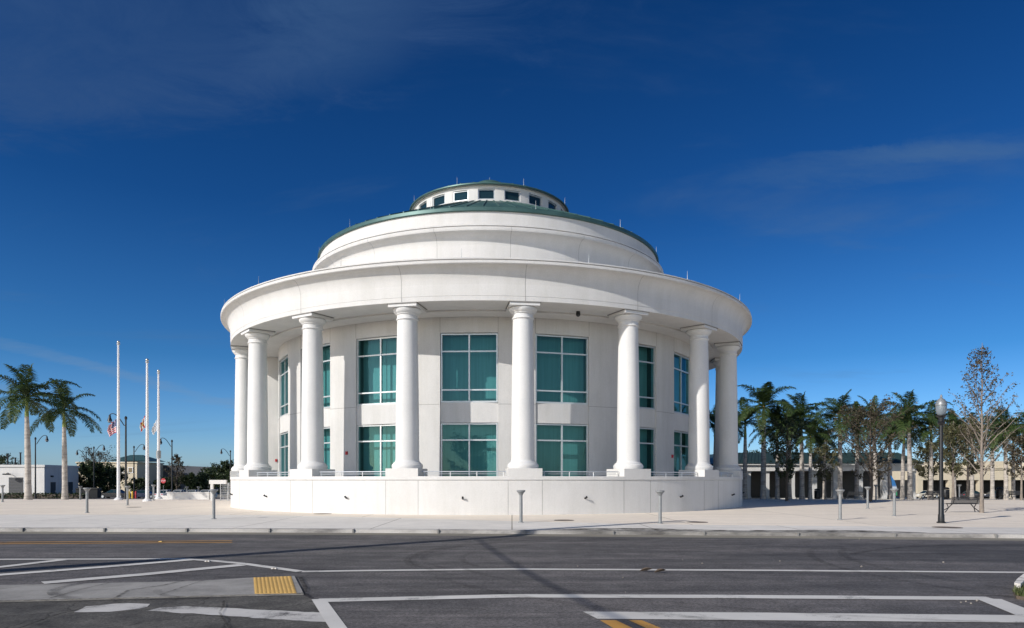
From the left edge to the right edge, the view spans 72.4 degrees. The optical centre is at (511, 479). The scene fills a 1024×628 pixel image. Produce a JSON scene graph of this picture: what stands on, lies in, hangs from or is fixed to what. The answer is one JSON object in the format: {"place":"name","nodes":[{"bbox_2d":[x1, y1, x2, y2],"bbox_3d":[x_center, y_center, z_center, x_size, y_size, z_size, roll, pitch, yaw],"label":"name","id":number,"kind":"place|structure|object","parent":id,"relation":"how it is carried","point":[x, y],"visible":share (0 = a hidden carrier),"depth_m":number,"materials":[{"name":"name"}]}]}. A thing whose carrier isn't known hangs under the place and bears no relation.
{"place":"outdoors","nodes":[
{"label":"outdoors","id":0,"kind":"place"},
{"bbox_2d":[84,497,229,498],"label":"car park","id":1,"kind":"structure","parent":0,"point":[144,498],"depth_m":116.91,"materials":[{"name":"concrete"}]},
{"bbox_2d":[0,465,79,493],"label":"utility building","id":2,"kind":"structure","parent":1,"relation":"on","point":[48,478],"depth_m":107.00,"materials":[{"name":"white paint"}]},
{"bbox_2d":[34,435,48,498],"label":"street lamp","id":3,"kind":"object","parent":1,"relation":"on","point":[35,494],"visible":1,"depth_m":97.93,"materials":[{"name":"black metal"}]},
{"bbox_2d":[0,492,85,498],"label":"hedge","id":4,"kind":"object","parent":1,"relation":"on","point":[45,495],"visible":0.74,"depth_m":99.65,"materials":[{"name":"green plant"}]},
{"bbox_2d":[76,460,112,488],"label":"bush","id":5,"kind":"object","parent":1,"relation":"on","point":[85,470],"visible":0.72,"depth_m":117.26,"materials":[{"name":"green plant"}]},
{"bbox_2d":[88,488,101,498],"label":"refuse container","id":6,"kind":"object","parent":1,"relation":"on","point":[94,493],"visible":0.81,"depth_m":103.42,"materials":[{"name":"black metal"}]},
{"bbox_2d":[80,444,116,464],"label":"leafy tree","id":7,"kind":"object","parent":1,"relation":"on","point":[99,454],"visible":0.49,"depth_m":129.64,"materials":[{"name":"green plant"}]},
{"bbox_2d":[97,462,129,492],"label":"bush","id":8,"kind":"object","parent":1,"relation":"on","point":[113,483],"visible":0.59,"depth_m":121.29,"materials":[{"name":"green plant"}]},
{"bbox_2d":[101,489,130,498],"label":"parked car","id":9,"kind":"object","parent":1,"relation":"on","point":[110,493],"visible":0.55,"depth_m":111.16,"materials":[{"name":"black paint"}]},
{"bbox_2d":[121,477,151,497],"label":"bush","id":10,"kind":"object","parent":1,"relation":"on","point":[139,483],"visible":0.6,"depth_m":129.22,"materials":[{"name":"green plant"}]},
{"bbox_2d":[133,444,144,497],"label":"street lamp","id":11,"kind":"object","parent":1,"relation":"on","point":[143,448],"visible":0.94,"depth_m":111.94,"materials":[{"name":"black metal"}]},
{"bbox_2d":[151,477,181,490],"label":"bush","id":12,"kind":"object","parent":1,"relation":"on","point":[167,484],"visible":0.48,"depth_m":127.35,"materials":[{"name":"green plant"}]},
{"bbox_2d":[160,438,172,491],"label":"street lamp","id":13,"kind":"object","parent":1,"relation":"on","point":[171,445],"visible":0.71,"depth_m":99.94,"materials":[{"name":"black metal"}]},
{"bbox_2d":[163,453,188,489],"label":"leafy tree","id":14,"kind":"object","parent":1,"relation":"on","point":[176,458],"visible":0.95,"depth_m":121.77,"materials":[{"name":"green plant"}]},
{"bbox_2d":[178,465,215,490],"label":"bush","id":15,"kind":"object","parent":1,"relation":"on","point":[192,481],"visible":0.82,"depth_m":124.89,"materials":[{"name":"green plant"}]},
{"bbox_2d":[210,460,233,497],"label":"leafy tree","id":16,"kind":"object","parent":1,"relation":"on","point":[223,473],"visible":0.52,"depth_m":139.10,"materials":[{"name":"green plant"}]},
{"bbox_2d":[156,492,209,499],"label":"wall","id":17,"kind":"structure","parent":0,"point":[187,496],"depth_m":62.77,"materials":[{"name":"white paint"}]},
{"bbox_2d":[253,576,295,593],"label":"tactile paving","id":18,"kind":"structure","parent":0,"point":[274,585],"depth_m":11.37,"materials":[{"name":"yellow plastic"}]},
{"bbox_2d":[0,534,1023,627],"bbox_3d":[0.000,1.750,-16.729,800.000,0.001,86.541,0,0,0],"label":"road","id":19,"kind":"structure","parent":0,"point":[340,552],"depth_m":13.17,"materials":[{"name":"grey asphalt"}]},
{"bbox_2d":[0,559,192,575],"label":"road marking","id":20,"kind":"object","parent":19,"relation":"on","point":[94,567],"visible":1,"depth_m":13.83,"materials":[{"name":"white paint"}]},
{"bbox_2d":[1,542,230,543],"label":"road marking","id":21,"kind":"object","parent":19,"relation":"on","point":[80,543],"visible":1,"depth_m":19.05,"materials":[{"name":"yellow paint"}]},
{"bbox_2d":[42,564,244,583],"bbox_3d":[-6.678,1.739,13.008,0.436,0.001,3.483,0,0,44],"label":"road marking","id":22,"kind":"object","parent":19,"relation":"on","point":[127,575],"visible":1,"depth_m":12.81,"materials":[{"name":"white paint"}]},
{"bbox_2d":[0,558,302,571],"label":"road marking","id":23,"kind":"object","parent":19,"relation":"on","point":[279,568],"visible":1,"depth_m":15.24,"materials":[{"name":"white paint"}]},
{"bbox_2d":[0,576,303,601],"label":"median","id":24,"kind":"object","parent":19,"relation":"on","point":[138,590],"visible":0.77,"depth_m":10.89,"materials":[{"name":"concrete"}]},
{"bbox_2d":[0,595,328,627],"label":"road apron","id":25,"kind":"object","parent":19,"relation":"on","point":[23,614],"visible":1,"depth_m":8.98,"materials":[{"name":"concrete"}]},
{"bbox_2d":[75,603,148,611],"bbox_3d":[-5.425,1.742,9.528,0.856,0.001,0.676,0,0,0],"label":"road marking","id":26,"kind":"object","parent":25,"relation":"on","point":[114,607],"visible":1,"depth_m":9.52,"materials":[{"name":"paint"}]},
{"bbox_2d":[148,606,324,621],"bbox_3d":[-3.468,1.742,9.134,2.746,0.001,0.552,0,0,15],"label":"road marking","id":27,"kind":"object","parent":25,"relation":"on","point":[292,615],"visible":1,"depth_m":9.16,"materials":[{"name":"paint"}]},
{"bbox_2d":[312,599,346,627],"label":"road marking","id":28,"kind":"object","parent":19,"relation":"on","point":[330,616],"visible":1,"depth_m":9.01,"materials":[{"name":"white paint"}]},
{"bbox_2d":[0,527,1023,537],"bbox_3d":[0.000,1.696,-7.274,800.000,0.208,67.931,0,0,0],"label":"kerb","id":29,"kind":"structure","parent":19,"relation":"on","point":[633,532],"depth_m":22.05,"materials":[{"name":"concrete"}]},
{"bbox_2d":[601,620,631,627],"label":"road marking","id":30,"kind":"object","parent":19,"relation":"on","point":[614,623],"visible":1,"depth_m":8.41,"materials":[{"name":"yellow paint"}]},
{"bbox_2d":[630,620,659,627],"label":"road marking","id":31,"kind":"object","parent":19,"relation":"on","point":[644,624],"visible":1,"depth_m":8.41,"materials":[{"name":"yellow paint"}]},
{"bbox_2d":[322,594,991,601],"bbox_3d":[2.107,1.742,10.287,9.869,0.001,0.696,0,0,0],"label":"road marking","id":32,"kind":"object","parent":19,"relation":"on","point":[647,596],"visible":1,"depth_m":10.33,"materials":[{"name":"white paint"}]},
{"bbox_2d":[302,568,1023,572],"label":"road marking","id":33,"kind":"object","parent":19,"relation":"on","point":[666,569],"visible":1,"depth_m":13.40,"materials":[{"name":"white paint"}]},
{"bbox_2d":[583,611,1023,621],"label":"road marking","id":34,"kind":"object","parent":19,"relation":"on","point":[810,616],"visible":1,"depth_m":8.90,"materials":[{"name":"white paint"}]},
{"bbox_2d":[976,598,1023,615],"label":"road marking","id":35,"kind":"object","parent":19,"relation":"on","point":[1012,608],"visible":1,"depth_m":9.66,"materials":[{"name":"white paint"}]},
{"bbox_2d":[1012,574,1023,599],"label":"traffic island","id":36,"kind":"structure","parent":19,"relation":"on","point":[1018,591],"depth_m":10.61,"materials":[{"name":"concrete"}]},
{"bbox_2d":[0,499,1023,527],"bbox_3d":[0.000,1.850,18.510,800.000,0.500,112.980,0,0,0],"label":"plaza","id":37,"kind":"structure","parent":0,"point":[879,512],"depth_m":32.96,"materials":[{"name":"concrete"}]},
{"bbox_2d":[0,363,81,499],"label":"palm tree","id":38,"kind":"object","parent":37,"relation":"on","point":[26,390],"visible":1,"depth_m":56.83,"materials":[{"name":"green plant"}]},
{"bbox_2d":[30,378,101,499],"bbox_3d":[-38.984,-3.412,60.867,6.069,10.441,6.347,0,0,-36],"label":"palm tree","id":39,"kind":"object","parent":37,"relation":"on","point":[63,388],"visible":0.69,"depth_m":60.79,"materials":[{"name":"green plant"}]},
{"bbox_2d":[107,413,126,498],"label":"street lamp","id":40,"kind":"object","parent":37,"relation":"on","point":[109,420],"visible":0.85,"depth_m":69.92,"materials":[{"name":"black metal"}]},
{"bbox_2d":[114,341,122,499],"bbox_3d":[-30.747,-4.625,54.647,0.640,12.450,0.640,0,0,0],"label":"flagpole","id":41,"kind":"object","parent":37,"relation":"on","point":[118,497],"visible":0.97,"depth_m":54.57,"materials":[{"name":"white metal"}]},
{"bbox_2d":[142,359,151,500],"bbox_3d":[-26.823,-3.649,51.432,0.640,10.497,0.640,0,0,0],"label":"flagpole","id":42,"kind":"object","parent":37,"relation":"on","point":[147,457],"visible":0.97,"depth_m":51.35,"materials":[{"name":"white metal"}]},
{"bbox_2d":[155,370,162,498],"bbox_3d":[-29.067,-3.716,57.523,0.640,10.632,0.640,0,0,0],"label":"flagpole","id":43,"kind":"object","parent":37,"relation":"on","point":[158,446],"visible":0.95,"depth_m":57.44,"materials":[{"name":"white metal"}]},
{"bbox_2d":[209,480,229,500],"bbox_3d":[-21.539,0.815,52.162,1.916,1.570,0.805,0,0,-28],"label":"ramp railing","id":44,"kind":"object","parent":37,"relation":"on","point":[213,482],"visible":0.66,"depth_m":51.90,"materials":[{"name":"white metal"}]},
{"bbox_2d":[655,490,664,523],"bbox_3d":[5.380,0.995,25.417,0.330,1.210,0.330,0,0,37],"label":"bollard light","id":45,"kind":"object","parent":37,"relation":"on","point":[659,492],"visible":1,"depth_m":25.36,"materials":[{"name":"metal"}]},
{"bbox_2d":[709,405,743,467],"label":"palm tree","id":46,"kind":"object","parent":37,"relation":"on","point":[712,417],"visible":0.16,"depth_m":67.74,"materials":[{"name":"green plant"}]},
{"bbox_2d":[713,397,779,498],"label":"palm tree","id":47,"kind":"object","parent":37,"relation":"on","point":[746,422],"visible":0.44,"depth_m":67.82,"materials":[{"name":"green plant"}]},
{"bbox_2d":[737,381,800,498],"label":"palm tree","id":48,"kind":"object","parent":37,"relation":"on","point":[764,394],"visible":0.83,"depth_m":66.45,"materials":[{"name":"green plant"}]},
{"bbox_2d":[748,405,804,498],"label":"palm tree","id":49,"kind":"object","parent":37,"relation":"on","point":[777,493],"visible":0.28,"depth_m":67.89,"materials":[{"name":"green plant"}]},
{"bbox_2d":[753,413,812,500],"bbox_3d":[20.267,-1.687,52.250,3.602,6.675,4.088,0,0,-32],"label":"leafy tree","id":50,"kind":"object","parent":37,"relation":"on","point":[778,445],"visible":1,"depth_m":51.89,"materials":[{"name":"green plant"}]},
{"bbox_2d":[766,399,814,498],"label":"palm tree","id":51,"kind":"object","parent":37,"relation":"on","point":[789,484],"visible":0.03,"depth_m":72.83,"materials":[{"name":"green plant"}]},
{"bbox_2d":[766,391,839,498],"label":"palm tree","id":52,"kind":"object","parent":37,"relation":"on","point":[800,411],"visible":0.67,"depth_m":65.72,"materials":[{"name":"green plant"}]},
{"bbox_2d":[788,420,836,499],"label":"palm tree","id":53,"kind":"object","parent":37,"relation":"on","point":[812,436],"visible":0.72,"depth_m":63.78,"materials":[{"name":"green plant"}]},
{"bbox_2d":[808,439,839,499],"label":"leafy tree","id":54,"kind":"object","parent":37,"relation":"on","point":[827,448],"visible":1,"depth_m":59.90,"materials":[{"name":"green plant"}]},
{"bbox_2d":[804,427,846,498],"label":"palm tree","id":55,"kind":"object","parent":37,"relation":"on","point":[830,444],"visible":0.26,"depth_m":69.74,"materials":[{"name":"green plant"}]},
{"bbox_2d":[806,389,873,498],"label":"palm tree","id":56,"kind":"object","parent":37,"relation":"on","point":[836,409],"visible":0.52,"depth_m":65.80,"materials":[{"name":"green plant"}]},
{"bbox_2d":[836,489,844,519],"bbox_3d":[13.034,0.995,27.786,0.330,1.210,0.330,0,0,-30],"label":"bollard light","id":57,"kind":"object","parent":37,"relation":"on","point":[840,491],"visible":1,"depth_m":27.73,"materials":[{"name":"metal"}]},
{"bbox_2d":[832,401,885,498],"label":"palm tree","id":58,"kind":"object","parent":37,"relation":"on","point":[856,490],"visible":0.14,"depth_m":73.81,"materials":[{"name":"green plant"}]},
{"bbox_2d":[825,392,917,501],"bbox_3d":[26.238,-2.284,50.985,6.532,7.871,4.710,0,0,15],"label":"leafy tree","id":59,"kind":"object","parent":37,"relation":"on","point":[870,448],"visible":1,"depth_m":50.86,"materials":[{"name":"green plant"}]},
{"bbox_2d":[872,410,931,499],"bbox_3d":[33.002,-2.151,58.931,4.735,7.790,4.528,0,0,12],"label":"palm tree","id":60,"kind":"object","parent":37,"relation":"on","point":[902,485],"visible":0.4,"depth_m":58.85,"materials":[{"name":"green plant"}]},
{"bbox_2d":[864,389,952,499],"bbox_3d":[32.514,-2.835,56.931,5.745,9.071,5.439,0,0,-18],"label":"palm tree","id":61,"kind":"object","parent":37,"relation":"on","point":[908,417],"visible":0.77,"depth_m":56.81,"materials":[{"name":"green plant"}]},
{"bbox_2d":[912,441,943,498],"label":"leafy tree","id":62,"kind":"object","parent":37,"relation":"on","point":[924,452],"visible":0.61,"depth_m":63.83,"materials":[{"name":"green plant"}]},
{"bbox_2d":[904,403,968,499],"bbox_3d":[34.803,-2.324,57.862,5.228,8.088,4.899,0,0,36],"label":"palm tree","id":63,"kind":"object","parent":37,"relation":"on","point":[923,434],"visible":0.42,"depth_m":57.84,"materials":[{"name":"green plant"}]},
{"bbox_2d":[935,395,947,522],"bbox_3d":[15.780,-0.769,25.716,0.400,4.737,0.400,0,0,0],"label":"lamp post","id":64,"kind":"object","parent":37,"relation":"on","point":[941,404],"visible":1,"depth_m":25.66,"materials":[{"name":"black metal"}]},
{"bbox_2d":[920,420,989,499],"bbox_3d":[34.035,-1.493,54.183,3.869,6.288,4.155,0,0,0],"label":"leafy tree","id":65,"kind":"object","parent":37,"relation":"on","point":[949,434],"visible":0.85,"depth_m":53.80,"materials":[{"name":"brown plant"}]},
{"bbox_2d":[929,410,985,496],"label":"palm tree","id":66,"kind":"object","parent":37,"relation":"on","point":[955,417],"visible":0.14,"depth_m":71.70,"materials":[{"name":"green plant"}]},
{"bbox_2d":[944,497,979,511],"bbox_3d":[21.999,1.226,34.187,1.845,0.784,0.648,0,0,-4],"label":"bench","id":67,"kind":"object","parent":37,"relation":"on","point":[956,499],"visible":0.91,"depth_m":33.94,"materials":[{"name":"metal"}]},
{"bbox_2d":[928,417,1002,496],"bbox_3d":[37.186,-1.709,57.316,4.604,6.821,4.390,0,0,-29],"label":"leafy tree","id":68,"kind":"object","parent":37,"relation":"on","point":[970,470],"visible":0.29,"depth_m":56.87,"materials":[{"name":"brown plant"}]},
{"bbox_2d":[946,412,1003,496],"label":"palm tree","id":69,"kind":"object","parent":37,"relation":"on","point":[971,485],"visible":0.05,"depth_m":73.82,"materials":[{"name":"beige plant"}]},
{"bbox_2d":[946,345,1023,512],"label":"leafy tree","id":70,"kind":"object","parent":37,"relation":"on","point":[982,444],"visible":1,"depth_m":33.54,"materials":[{"name":"grey plant"}]},
{"bbox_2d":[966,414,1012,498],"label":"palm tree","id":71,"kind":"object","parent":37,"relation":"on","point":[992,483],"visible":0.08,"depth_m":70.86,"materials":[{"name":"green plant"}]},
{"bbox_2d":[977,405,1023,499],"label":"palm tree","id":72,"kind":"object","parent":37,"relation":"on","point":[992,447],"visible":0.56,"depth_m":56.85,"materials":[{"name":"green plant"}]},
{"bbox_2d":[984,417,1023,499],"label":"palm tree","id":73,"kind":"object","parent":37,"relation":"on","point":[1013,497],"visible":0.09,"depth_m":59.93,"materials":[{"name":"green plant"}]},
{"bbox_2d":[996,432,1023,499],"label":"leafy tree","id":74,"kind":"object","parent":37,"relation":"on","point":[1015,455],"visible":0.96,"depth_m":53.96,"materials":[{"name":"green plant"}]},
{"bbox_2d":[0,515,1023,533],"bbox_3d":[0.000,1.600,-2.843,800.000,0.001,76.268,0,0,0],"label":"sidewalk","id":75,"kind":"structure","parent":0,"point":[166,521],"depth_m":24.90,"materials":[{"name":"concrete"}]},
{"bbox_2d":[209,489,217,518],"bbox_3d":[-12.078,0.995,28.327,0.330,1.210,0.330,0,0,0],"label":"bollard light","id":76,"kind":"object","parent":75,"relation":"on","point":[213,491],"visible":0.98,"depth_m":28.27,"materials":[{"name":"metal"}]},
{"bbox_2d":[517,490,524,522],"bbox_3d":[0.334,0.995,26.074,0.330,1.210,0.330,0,0,21],"label":"bollard light","id":77,"kind":"object","parent":75,"relation":"on","point":[520,492],"visible":1,"depth_m":26.02,"materials":[{"name":"metal"}]},
{"bbox_2d":[563,528,924,532],"bbox_3d":[6.808,1.596,22.134,11.498,0.001,1.123,0,0,6],"label":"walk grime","id":78,"kind":"object","parent":75,"relation":"on","point":[730,530],"visible":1,"depth_m":21.91,"materials":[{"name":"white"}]},
{"bbox_2d":[0,494,1023,540],"bbox_3d":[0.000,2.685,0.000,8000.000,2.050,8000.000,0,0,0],"label":"ground","id":79,"kind":"structure","parent":0,"point":[694,536],"depth_m":21.82,"materials":[{"name":"grey concrete"}]},
{"bbox_2d":[0,453,23,464],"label":"leafy tree","id":80,"kind":"object","parent":79,"relation":"on","point":[3,458],"visible":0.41,"depth_m":150.34,"materials":[{"name":"green plant"}]},
{"bbox_2d":[75,455,164,492],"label":"cream building","id":81,"kind":"structure","parent":79,"relation":"on","point":[139,466],"depth_m":161.96,"materials":[{"name":"paint"}]},
{"bbox_2d":[163,465,225,493],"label":"warehouse","id":82,"kind":"structure","parent":79,"relation":"on","point":[195,470],"depth_m":172.00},
{"bbox_2d":[202,463,228,492],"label":"leafy tree","id":83,"kind":"object","parent":79,"relation":"on","point":[211,477],"visible":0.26,"depth_m":159.61,"materials":[{"name":"green plant"}]},
{"bbox_2d":[220,177,751,514],"bbox_3d":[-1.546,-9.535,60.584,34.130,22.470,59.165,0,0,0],"label":"rotunda","id":84,"kind":"structure","parent":79,"relation":"on","point":[488,347],"depth_m":35.24,"materials":[{"name":"white paint"}]},
{"bbox_2d":[279,356,287,417],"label":"window","id":85,"kind":"structure","parent":84,"relation":"in","point":[285,360],"depth_m":42.73,"materials":[{"name":"glass"}]},
{"bbox_2d":[280,432,287,476],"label":"window","id":86,"kind":"structure","parent":84,"relation":"in","point":[286,434],"depth_m":42.73,"materials":[{"name":"glass"}]},
{"bbox_2d":[323,344,329,407],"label":"window","id":87,"kind":"structure","parent":84,"relation":"in","point":[327,346],"depth_m":38.21,"materials":[{"name":"glass"}]},
{"bbox_2d":[324,427,329,468],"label":"window","id":88,"kind":"structure","parent":84,"relation":"in","point":[327,442],"depth_m":38.21,"materials":[{"name":"glass"}]},
{"bbox_2d":[356,336,396,405],"bbox_3d":[-6.552,-5.505,35.709,3.014,3.590,0.695,0,0,22],"label":"window","id":89,"kind":"structure","parent":84,"relation":"in","point":[371,352],"depth_m":36.04,"materials":[{"name":"glass"}]},
{"bbox_2d":[357,424,395,475],"bbox_3d":[-6.552,-1.410,35.709,3.014,2.940,0.695,0,0,22],"label":"window","id":90,"kind":"structure","parent":84,"relation":"in","point":[371,439],"depth_m":36.15,"materials":[{"name":"glass"}]},
{"bbox_2d":[433,194,444,205],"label":"lantern window","id":91,"kind":"structure","parent":84,"relation":"in","point":[439,200],"depth_m":44.00,"materials":[{"name":"glass"}]},
{"bbox_2d":[453,190,467,201],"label":"lantern window","id":92,"kind":"structure","parent":84,"relation":"in","point":[459,195],"depth_m":43.27,"materials":[{"name":"glass"}]},
{"bbox_2d":[441,333,497,402],"bbox_3d":[-2.097,-5.505,34.745,3.014,3.590,0.695,0,0,2],"label":"window","id":93,"kind":"structure","parent":84,"relation":"in","point":[469,361],"depth_m":35.03,"materials":[{"name":"glass"}]},
{"bbox_2d":[441,423,497,475],"bbox_3d":[-2.097,-1.410,34.745,3.014,2.940,0.695,0,0,2],"label":"window","id":94,"kind":"structure","parent":84,"relation":"in","point":[464,446],"depth_m":35.04,"materials":[{"name":"glass"}]},
{"bbox_2d":[478,189,494,198],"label":"lantern window","id":95,"kind":"structure","parent":84,"relation":"in","point":[482,193],"depth_m":43.00,"materials":[{"name":"glass"}]},
{"bbox_2d":[504,190,519,201],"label":"lantern window","id":96,"kind":"structure","parent":84,"relation":"in","point":[508,195],"depth_m":43.23,"materials":[{"name":"glass"}]},
{"bbox_2d":[529,194,540,206],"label":"lantern window","id":97,"kind":"structure","parent":84,"relation":"in","point":[535,200],"depth_m":43.95,"materials":[{"name":"glass"}]},
{"bbox_2d":[536,334,587,404],"bbox_3d":[2.424,-5.505,35.338,3.014,3.590,0.695,0,0,-17],"label":"window","id":98,"kind":"structure","parent":84,"relation":"in","point":[561,361],"depth_m":35.57,"materials":[{"name":"glass"}]},
{"bbox_2d":[536,423,587,475],"bbox_3d":[2.424,-1.410,35.338,3.014,2.940,0.695,0,0,-17],"label":"window","id":99,"kind":"structure","parent":84,"relation":"in","point":[559,447],"depth_m":35.60,"materials":[{"name":"glass"}]},
{"bbox_2d":[638,344,655,409],"bbox_3d":[6.481,-5.505,37.421,3.014,3.590,0.695,0,0,-37],"label":"window","id":100,"kind":"structure","parent":84,"relation":"in","point":[645,362],"depth_m":38.29,"materials":[{"name":"glass"}]},
{"bbox_2d":[640,427,654,475],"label":"window","id":101,"kind":"structure","parent":84,"relation":"in","point":[645,433],"depth_m":38.31,"materials":[{"name":"glass"}]},
{"bbox_2d":[674,430,688,476],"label":"window","id":102,"kind":"structure","parent":84,"relation":"in","point":[679,437],"depth_m":41.55,"materials":[{"name":"glass"}]},
{"bbox_2d":[674,352,689,415],"bbox_3d":[9.599,-5.505,40.747,0.695,3.590,3.014,0,0,33],"label":"window","id":103,"kind":"structure","parent":84,"relation":"in","point":[679,360],"depth_m":41.55,"materials":[{"name":"glass"}]},
{"bbox_2d":[710,452,926,498],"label":"arcade building","id":104,"kind":"structure","parent":79,"relation":"on","point":[753,475],"depth_m":80.92,"materials":[{"name":"white paint"}]},
{"bbox_2d":[842,395,905,498],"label":"palm tree","id":105,"kind":"object","parent":79,"relation":"on","point":[875,482],"visible":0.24,"depth_m":65.87,"materials":[{"name":"green plant"}]},
{"bbox_2d":[863,406,916,498],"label":"palm tree","id":106,"kind":"object","parent":79,"relation":"on","point":[890,495],"visible":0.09,"depth_m":72.85,"materials":[{"name":"green plant"}]},
{"bbox_2d":[892,461,1023,497],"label":"shop building","id":107,"kind":"structure","parent":79,"relation":"on","point":[922,484],"depth_m":136.12,"materials":[{"name":"beige paint"}]},
{"bbox_2d":[0,0,1023,466],"label":"sky","id":108,"kind":"structure","parent":0,"point":[850,173],"materials":[{"name":"blue"}]},
{"bbox_2d":[993,412,1023,446],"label":"palm tree","id":109,"kind":"object","parent":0,"point":[1018,425],"visible":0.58,"depth_m":56.26,"materials":[{"name":"green plant"}]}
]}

